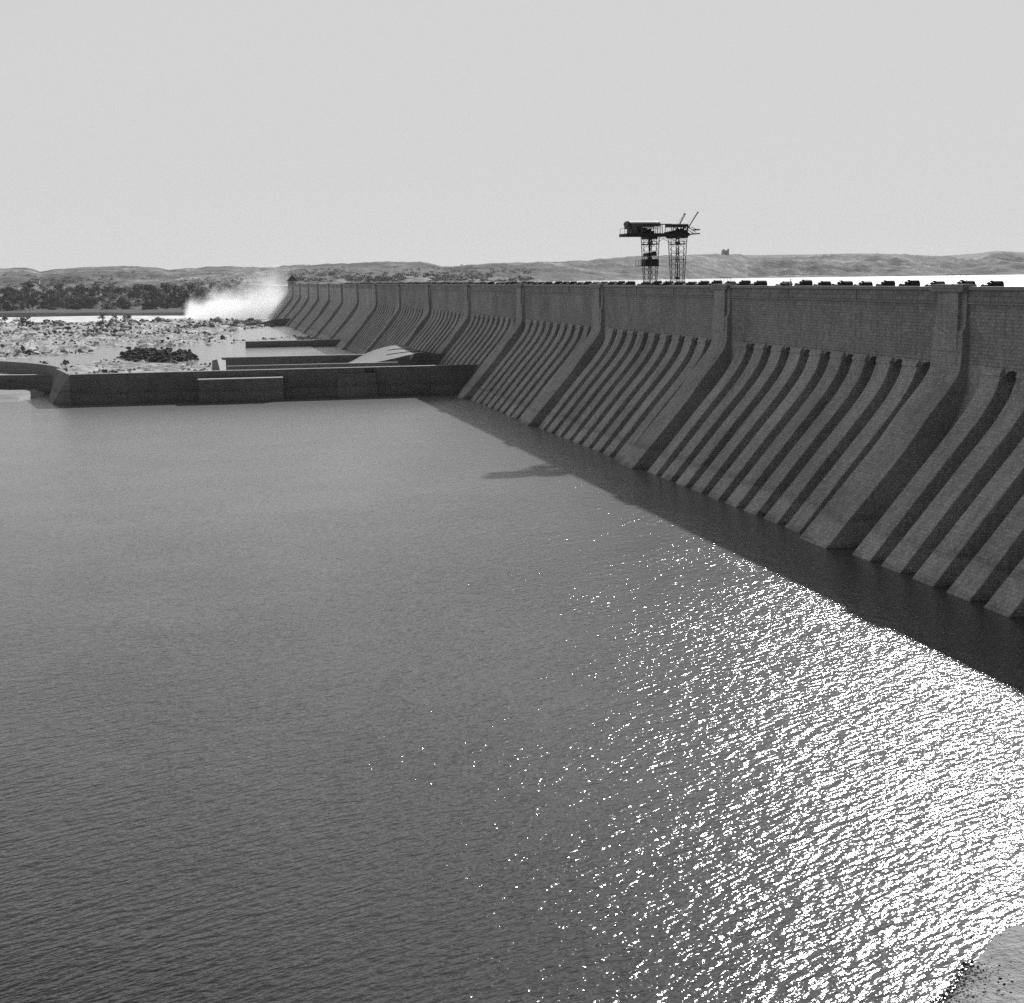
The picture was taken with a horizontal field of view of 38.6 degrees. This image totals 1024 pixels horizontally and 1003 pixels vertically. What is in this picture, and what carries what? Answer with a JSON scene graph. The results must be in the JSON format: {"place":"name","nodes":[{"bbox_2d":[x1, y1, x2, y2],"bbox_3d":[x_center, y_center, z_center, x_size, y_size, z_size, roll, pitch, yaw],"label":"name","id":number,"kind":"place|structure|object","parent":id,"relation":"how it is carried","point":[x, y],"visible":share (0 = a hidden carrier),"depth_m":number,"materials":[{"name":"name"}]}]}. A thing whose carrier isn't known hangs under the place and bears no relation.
{"place":"outdoors","nodes":[
{"label":"outdoors","id":0,"kind":"place"},
{"bbox_2d":[0,389,44,401],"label":"sand bank","id":1,"kind":"structure","parent":0,"point":[11,395],"depth_m":408.91,"materials":[{"name":"grey sand"}]},
{"bbox_2d":[0,308,191,315],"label":"bank","id":2,"kind":"structure","parent":0,"point":[120,312],"depth_m":1500.44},
{"bbox_2d":[0,313,275,322],"bbox_3d":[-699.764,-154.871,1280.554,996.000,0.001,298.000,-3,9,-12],"label":"foaming water","id":3,"kind":"structure","parent":0,"point":[150,318],"depth_m":1344.26,"materials":[{"name":"liquid"}]},
{"bbox_2d":[0,318,317,373],"bbox_3d":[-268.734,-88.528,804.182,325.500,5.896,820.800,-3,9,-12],"label":"rocky riverbed","id":4,"kind":"structure","parent":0,"point":[45,344],"depth_m":795.57,"materials":[{"name":"grey stone"}]},
{"bbox_2d":[13,316,32,325],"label":"tree","id":5,"kind":"object","parent":4,"relation":"on","point":[22,320],"visible":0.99,"depth_m":1089.33,"materials":[{"name":"grey plant"}]},
{"bbox_2d":[60,360,68,365],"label":"tree","id":6,"kind":"object","parent":4,"relation":"on","point":[65,362],"visible":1,"depth_m":565.29,"materials":[{"name":"grey plant"}]},
{"bbox_2d":[0,317,312,373],"bbox_3d":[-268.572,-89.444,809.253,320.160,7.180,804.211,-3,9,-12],"label":"river boulders","id":7,"kind":"object","parent":4,"relation":"on","point":[109,323],"visible":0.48,"depth_m":924.61,"materials":[{"name":"grey stone"}]},
{"bbox_2d":[119,351,195,361],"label":"dark rock island","id":8,"kind":"object","parent":4,"relation":"on","point":[171,360],"visible":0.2,"depth_m":590.23,"materials":[{"name":"black stone"}]},
{"bbox_2d":[116,346,198,361],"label":"island boulders","id":9,"kind":"object","parent":8,"relation":"on","point":[129,354],"visible":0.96,"depth_m":598.08,"materials":[{"name":"black stone"}]},
{"bbox_2d":[192,318,290,325],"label":"river wall","id":10,"kind":"structure","parent":4,"relation":"on","point":[280,321],"depth_m":1060.91,"materials":[{"name":"grey concrete"}]},
{"bbox_2d":[221,354,363,369],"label":"guide wall","id":11,"kind":"structure","parent":4,"relation":"on","point":[282,360],"depth_m":481.08,"materials":[{"name":"concrete"}]},
{"bbox_2d":[271,274,1023,617],"bbox_3d":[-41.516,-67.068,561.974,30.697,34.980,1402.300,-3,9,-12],"label":"dam","id":12,"kind":"structure","parent":4,"relation":"on","point":[885,424],"depth_m":206.56,"materials":[{"name":"concrete"}]},
{"bbox_2d":[349,345,444,365],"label":"spillway apron","id":13,"kind":"object","parent":12,"relation":"attached to","point":[402,355],"visible":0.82,"depth_m":454.08,"materials":[{"name":"concrete"}]},
{"bbox_2d":[541,281,552,284],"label":"sluice gear cover","id":14,"kind":"object","parent":12,"relation":"on","point":[548,283],"visible":0.66,"depth_m":394.80,"materials":[{"name":"metal"}]},
{"bbox_2d":[622,281,635,284],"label":"sluice gear cover","id":15,"kind":"object","parent":12,"relation":"on","point":[630,283],"visible":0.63,"depth_m":322.50,"materials":[{"name":"metal"}]},
{"bbox_2d":[619,212,699,284],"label":"gantry crane","id":16,"kind":"object","parent":12,"relation":"on","point":[636,228],"visible":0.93,"depth_m":284.27,"materials":[{"name":"paint"}]},
{"bbox_2d":[659,281,673,284],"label":"sluice gear cover","id":17,"kind":"object","parent":12,"relation":"on","point":[666,283],"visible":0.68,"depth_m":297.32,"materials":[{"name":"metal"}]},
{"bbox_2d":[682,281,696,284],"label":"sluice gear cover","id":18,"kind":"object","parent":12,"relation":"on","point":[691,283],"visible":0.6,"depth_m":283.91,"materials":[{"name":"metal"}]},
{"bbox_2d":[694,280,709,284],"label":"sluice gear cover","id":19,"kind":"object","parent":12,"relation":"on","point":[703,282],"visible":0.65,"depth_m":277.08,"materials":[{"name":"metal"}]},
{"bbox_2d":[707,280,721,284],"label":"sluice gear cover","id":20,"kind":"object","parent":12,"relation":"on","point":[716,282],"visible":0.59,"depth_m":270.27,"materials":[{"name":"metal"}]},
{"bbox_2d":[735,280,750,285],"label":"sluice gear cover","id":21,"kind":"object","parent":12,"relation":"on","point":[744,282],"visible":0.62,"depth_m":256.82,"materials":[{"name":"metal"}]},
{"bbox_2d":[748,280,766,285],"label":"sluice gear cover","id":22,"kind":"object","parent":12,"relation":"on","point":[760,283],"visible":0.69,"depth_m":250.09,"materials":[{"name":"metal"}]},
{"bbox_2d":[794,279,812,285],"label":"sluice gear cover","id":23,"kind":"object","parent":12,"relation":"on","point":[806,282],"visible":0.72,"depth_m":231.55,"materials":[{"name":"metal"}]},
{"bbox_2d":[813,281,830,285],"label":"sluice gear cover","id":24,"kind":"object","parent":12,"relation":"on","point":[824,283],"visible":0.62,"depth_m":224.94,"materials":[{"name":"metal"}]},
{"bbox_2d":[831,280,852,285],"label":"sluice gear cover","id":25,"kind":"object","parent":12,"relation":"on","point":[845,283],"visible":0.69,"depth_m":218.12,"materials":[{"name":"metal"}]},
{"bbox_2d":[853,281,872,285],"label":"sluice gear cover","id":26,"kind":"object","parent":12,"relation":"on","point":[865,283],"visible":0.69,"depth_m":211.32,"materials":[{"name":"metal"}]},
{"bbox_2d":[875,280,894,285],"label":"sluice gear cover","id":27,"kind":"object","parent":12,"relation":"on","point":[887,283],"visible":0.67,"depth_m":204.76,"materials":[{"name":"metal"}]},
{"bbox_2d":[898,279,919,285],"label":"sluice gear cover","id":28,"kind":"object","parent":12,"relation":"on","point":[915,282],"visible":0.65,"depth_m":197.95,"materials":[{"name":"metal"}]},
{"bbox_2d":[925,280,944,285],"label":"sluice gear cover","id":29,"kind":"object","parent":12,"relation":"on","point":[937,282],"visible":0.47,"depth_m":191.31,"materials":[{"name":"metal"}]},
{"bbox_2d":[956,280,975,283],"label":"sluice gear cover","id":30,"kind":"object","parent":12,"relation":"on","point":[964,282],"visible":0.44,"depth_m":184.51,"materials":[{"name":"metal"}]},
{"bbox_2d":[980,280,1003,285],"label":"sluice gear cover","id":31,"kind":"object","parent":12,"relation":"on","point":[995,283],"visible":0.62,"depth_m":177.73,"materials":[{"name":"metal"}]},
{"bbox_2d":[287,270,296,284],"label":"gate tower","id":32,"kind":"structure","parent":0,"point":[291,279],"depth_m":1228.11,"materials":[{"name":"paint"}]},
{"bbox_2d":[0,319,1023,1002],"bbox_3d":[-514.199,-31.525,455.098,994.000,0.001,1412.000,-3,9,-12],"label":"water","id":33,"kind":"structure","parent":0,"point":[408,699],"depth_m":102.45,"materials":[{"name":"grey liquid"}]},
{"bbox_2d":[0,374,52,392],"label":"river wall","id":34,"kind":"structure","parent":33,"relation":"in","point":[43,382],"depth_m":425.03,"materials":[{"name":"grey concrete"}]},
{"bbox_2d":[0,361,67,382],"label":"curved wing wall","id":35,"kind":"structure","parent":34,"relation":"on","point":[22,367],"depth_m":440.41,"materials":[{"name":"grey concrete"}]},
{"bbox_2d":[212,359,225,369],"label":"wall end pier","id":36,"kind":"structure","parent":33,"relation":"in","point":[217,364],"depth_m":415.43,"materials":[{"name":"concrete"}]},
{"bbox_2d":[49,364,477,404],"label":"river wall","id":37,"kind":"structure","parent":33,"relation":"in","point":[221,386],"depth_m":388.07,"materials":[{"name":"concrete"}]},
{"bbox_2d":[245,339,340,347],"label":"river wall","id":38,"kind":"structure","parent":33,"relation":"in","point":[291,343],"depth_m":710.00,"materials":[{"name":"concrete"}]},
{"bbox_2d":[227,362,397,369],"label":"chute guide wall","id":39,"kind":"structure","parent":33,"relation":"in","point":[290,366],"depth_m":416.97,"materials":[{"name":"concrete"}]},
{"bbox_2d":[0,252,1023,320],"bbox_3d":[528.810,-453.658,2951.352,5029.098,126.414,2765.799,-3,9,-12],"label":"hills","id":40,"kind":"structure","parent":0,"point":[709,266],"depth_m":2919.43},
{"bbox_2d":[4,302,17,310],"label":"tree","id":41,"kind":"object","parent":40,"relation":"on","point":[11,307],"visible":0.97,"depth_m":1622.48,"materials":[{"name":"grey plant"}]},
{"bbox_2d":[6,303,19,310],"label":"tree","id":42,"kind":"object","parent":40,"relation":"on","point":[16,307],"visible":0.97,"depth_m":1628.04,"materials":[{"name":"grey plant"}]},
{"bbox_2d":[22,280,34,288],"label":"tree","id":43,"kind":"object","parent":40,"relation":"on","point":[28,284],"visible":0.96,"depth_m":1926.49,"materials":[{"name":"grey plant"}]},
{"bbox_2d":[27,299,37,309],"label":"tree","id":44,"kind":"object","parent":40,"relation":"on","point":[33,303],"visible":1,"depth_m":1649.00,"materials":[{"name":"grey plant"}]},
{"bbox_2d":[36,301,48,308],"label":"tree","id":45,"kind":"object","parent":40,"relation":"on","point":[41,306],"visible":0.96,"depth_m":1704.36,"materials":[{"name":"grey plant"}]},
{"bbox_2d":[37,293,47,300],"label":"tree","id":46,"kind":"object","parent":40,"relation":"on","point":[41,297],"visible":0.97,"depth_m":1827.66,"materials":[{"name":"grey plant"}]},
{"bbox_2d":[53,282,63,289],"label":"tree","id":47,"kind":"object","parent":40,"relation":"on","point":[57,285],"visible":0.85,"depth_m":2051.93,"materials":[{"name":"grey plant"}]},
{"bbox_2d":[58,298,67,307],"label":"tree","id":48,"kind":"object","parent":40,"relation":"on","point":[61,301],"visible":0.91,"depth_m":1715.55,"materials":[{"name":"grey plant"}]},
{"bbox_2d":[65,302,78,308],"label":"tree","id":49,"kind":"object","parent":40,"relation":"on","point":[69,306],"visible":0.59,"depth_m":1673.79,"materials":[{"name":"grey plant"}]},
{"bbox_2d":[69,295,81,301],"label":"tree","id":50,"kind":"object","parent":40,"relation":"on","point":[73,299],"visible":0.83,"depth_m":1745.70,"materials":[{"name":"grey plant"}]},
{"bbox_2d":[72,304,81,309],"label":"tree","id":51,"kind":"object","parent":40,"relation":"on","point":[76,307],"visible":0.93,"depth_m":1613.18,"materials":[{"name":"grey plant"}]},
{"bbox_2d":[74,298,86,307],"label":"tree","id":52,"kind":"object","parent":40,"relation":"on","point":[81,300],"visible":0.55,"depth_m":1715.10,"materials":[{"name":"grey plant"}]},
{"bbox_2d":[84,303,94,308],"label":"tree","id":53,"kind":"object","parent":40,"relation":"on","point":[89,306],"visible":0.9,"depth_m":1676.48,"materials":[{"name":"grey plant"}]},
{"bbox_2d":[84,299,96,306],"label":"tree","id":54,"kind":"object","parent":40,"relation":"on","point":[89,301],"visible":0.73,"depth_m":1726.11,"materials":[{"name":"grey plant"}]},
{"bbox_2d":[99,285,111,293],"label":"tree","id":55,"kind":"object","parent":40,"relation":"on","point":[106,289],"visible":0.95,"depth_m":1853.77,"materials":[{"name":"grey plant"}]},
{"bbox_2d":[99,305,111,309],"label":"tree","id":56,"kind":"object","parent":40,"relation":"on","point":[106,306],"visible":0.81,"depth_m":1618.88,"materials":[{"name":"grey plant"}]},
{"bbox_2d":[107,293,116,300],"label":"tree","id":57,"kind":"object","parent":40,"relation":"on","point":[114,296],"visible":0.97,"depth_m":1790.47,"materials":[{"name":"grey plant"}]},
{"bbox_2d":[117,298,127,307],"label":"tree","id":58,"kind":"object","parent":40,"relation":"on","point":[122,301],"visible":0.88,"depth_m":1650.59,"materials":[{"name":"grey plant"}]},
{"bbox_2d":[127,291,140,298],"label":"tree","id":59,"kind":"object","parent":40,"relation":"on","point":[134,295],"visible":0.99,"depth_m":1808.88,"materials":[{"name":"grey plant"}]},
{"bbox_2d":[138,284,147,291],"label":"tree","id":60,"kind":"object","parent":40,"relation":"on","point":[145,286],"visible":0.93,"depth_m":1868.38,"materials":[{"name":"grey plant"}]},
{"bbox_2d":[142,292,155,302],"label":"tree","id":61,"kind":"object","parent":40,"relation":"on","point":[145,295],"visible":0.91,"depth_m":1746.75,"materials":[{"name":"grey plant"}]},
{"bbox_2d":[141,303,157,309],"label":"tree","id":62,"kind":"object","parent":40,"relation":"on","point":[145,306],"visible":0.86,"depth_m":1585.38,"materials":[{"name":"grey plant"}]},
{"bbox_2d":[147,284,156,292],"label":"tree","id":63,"kind":"object","parent":40,"relation":"on","point":[150,286],"visible":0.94,"depth_m":1857.15,"materials":[{"name":"grey plant"}]},
{"bbox_2d":[149,292,162,301],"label":"tree","id":64,"kind":"object","parent":40,"relation":"on","point":[155,295],"visible":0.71,"depth_m":1769.12,"materials":[{"name":"grey plant"}]},
{"bbox_2d":[156,299,166,305],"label":"tree","id":65,"kind":"object","parent":40,"relation":"on","point":[159,301],"visible":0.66,"depth_m":1705.93,"materials":[{"name":"grey plant"}]},
{"bbox_2d":[160,282,169,288],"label":"tree","id":66,"kind":"object","parent":40,"relation":"on","point":[163,285],"visible":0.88,"depth_m":1877.80,"materials":[{"name":"grey plant"}]},
{"bbox_2d":[160,303,171,307],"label":"tree","id":67,"kind":"object","parent":40,"relation":"on","point":[163,305],"visible":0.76,"depth_m":1657.99,"materials":[{"name":"grey plant"}]},
{"bbox_2d":[170,298,182,306],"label":"tree","id":68,"kind":"object","parent":40,"relation":"on","point":[178,302],"visible":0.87,"depth_m":1700.59,"materials":[{"name":"grey plant"}]},
{"bbox_2d":[175,285,183,293],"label":"tree","id":69,"kind":"object","parent":40,"relation":"on","point":[179,288],"visible":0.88,"depth_m":1847.92,"materials":[{"name":"grey plant"}]},
{"bbox_2d":[177,289,190,299],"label":"tree","id":70,"kind":"object","parent":40,"relation":"on","point":[184,292],"visible":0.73,"depth_m":1763.46,"materials":[{"name":"grey plant"}]},
{"bbox_2d":[179,294,189,304],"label":"tree","id":71,"kind":"object","parent":40,"relation":"on","point":[184,297],"visible":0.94,"depth_m":1724.52,"materials":[{"name":"grey plant"}]},
{"bbox_2d":[181,303,197,308],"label":"tree","id":72,"kind":"object","parent":40,"relation":"on","point":[188,305],"visible":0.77,"depth_m":1589.90,"materials":[{"name":"plant"}]},
{"bbox_2d":[186,283,196,292],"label":"tree","id":73,"kind":"object","parent":40,"relation":"on","point":[190,285],"visible":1,"depth_m":1884.79,"materials":[{"name":"grey plant"}]},
{"bbox_2d":[193,305,202,312],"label":"tree","id":74,"kind":"object","parent":40,"relation":"on","point":[198,308],"visible":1,"depth_m":1586.23,"materials":[{"name":"plant"}]},
{"bbox_2d":[195,291,206,299],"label":"tree","id":75,"kind":"object","parent":40,"relation":"on","point":[199,295],"visible":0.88,"depth_m":1750.15,"materials":[{"name":"plant"}]},
{"bbox_2d":[195,298,207,309],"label":"tree","id":76,"kind":"object","parent":40,"relation":"on","point":[202,303],"visible":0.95,"depth_m":1601.58,"materials":[{"name":"plant"}]},
{"bbox_2d":[201,296,212,307],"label":"tree","id":77,"kind":"object","parent":40,"relation":"on","point":[208,300],"visible":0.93,"depth_m":1614.53,"materials":[{"name":"plant"}]},
{"bbox_2d":[218,296,229,302],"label":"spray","id":78,"kind":"object","parent":40,"relation":"on","point":[226,298],"visible":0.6,"depth_m":1701.90,"materials":[{"name":"liquid"}]},
{"bbox_2d":[224,285,237,294],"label":"tree","id":79,"kind":"object","parent":40,"relation":"on","point":[230,289],"visible":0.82,"depth_m":1818.46,"materials":[{"name":"plant"}]},
{"bbox_2d":[234,300,242,308],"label":"tree","id":80,"kind":"object","parent":40,"relation":"on","point":[238,302],"visible":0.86,"depth_m":1621.08,"materials":[{"name":"plant"}]},
{"bbox_2d":[233,305,245,313],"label":"tree","id":81,"kind":"object","parent":40,"relation":"on","point":[239,307],"visible":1,"depth_m":1522.13,"materials":[{"name":"plant"}]},
{"bbox_2d":[244,305,258,312],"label":"tree","id":82,"kind":"object","parent":40,"relation":"on","point":[254,309],"visible":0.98,"depth_m":1499.29,"materials":[{"name":"plant"}]},
{"bbox_2d":[247,292,259,299],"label":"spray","id":83,"kind":"object","parent":40,"relation":"on","point":[252,295],"visible":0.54,"depth_m":1690.84,"materials":[{"name":"liquid"}]},
{"bbox_2d":[256,289,268,297],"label":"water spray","id":84,"kind":"object","parent":40,"relation":"on","point":[262,293],"visible":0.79,"depth_m":1697.38,"materials":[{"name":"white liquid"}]},
{"bbox_2d":[0,265,534,293],"bbox_3d":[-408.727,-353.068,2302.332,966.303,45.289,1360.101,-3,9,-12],"label":"scrub","id":85,"kind":"object","parent":40,"relation":"on","point":[436,278],"visible":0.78,"depth_m":2056.79,"materials":[{"name":"grey plant"}]},
{"bbox_2d":[264,285,278,292],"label":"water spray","id":86,"kind":"object","parent":40,"relation":"on","point":[273,288],"visible":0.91,"depth_m":1844.93,"materials":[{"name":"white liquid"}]},
{"bbox_2d":[268,294,280,303],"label":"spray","id":87,"kind":"object","parent":40,"relation":"on","point":[276,298],"visible":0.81,"depth_m":1560.45,"materials":[{"name":"liquid"}]},
{"bbox_2d":[268,303,280,310],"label":"tree","id":88,"kind":"object","parent":40,"relation":"on","point":[275,308],"visible":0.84,"depth_m":1465.31,"materials":[{"name":"plant"}]},
{"bbox_2d":[721,249,728,254],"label":"fort","id":89,"kind":"structure","parent":40,"relation":"on","point":[723,251],"depth_m":3966.72,"materials":[{"name":"grey stone"}]},
{"bbox_2d":[0,0,1023,271],"label":"sky","id":90,"kind":"structure","parent":0,"point":[165,134],"materials":[{"name":"grey"}]},
{"bbox_2d":[267,275,1023,286],"bbox_3d":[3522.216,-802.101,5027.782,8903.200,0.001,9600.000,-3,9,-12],"label":"reservoir water","id":91,"kind":"structure","parent":0,"point":[1011,280],"depth_m":1259.19,"materials":[{"name":"white liquid"}]},
{"bbox_2d":[744,251,1023,259],"bbox_3d":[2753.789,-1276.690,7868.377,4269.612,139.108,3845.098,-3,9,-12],"label":"hills","id":92,"kind":"structure","parent":0,"point":[977,256],"depth_m":7810.63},
{"bbox_2d":[944,925,1023,1002],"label":"bank","id":93,"kind":"structure","parent":0,"point":[1005,948],"depth_m":64.74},
{"bbox_2d":[929,922,1016,1002],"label":"bank pebbles","id":94,"kind":"object","parent":93,"relation":"on","point":[964,964],"visible":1,"depth_m":64.13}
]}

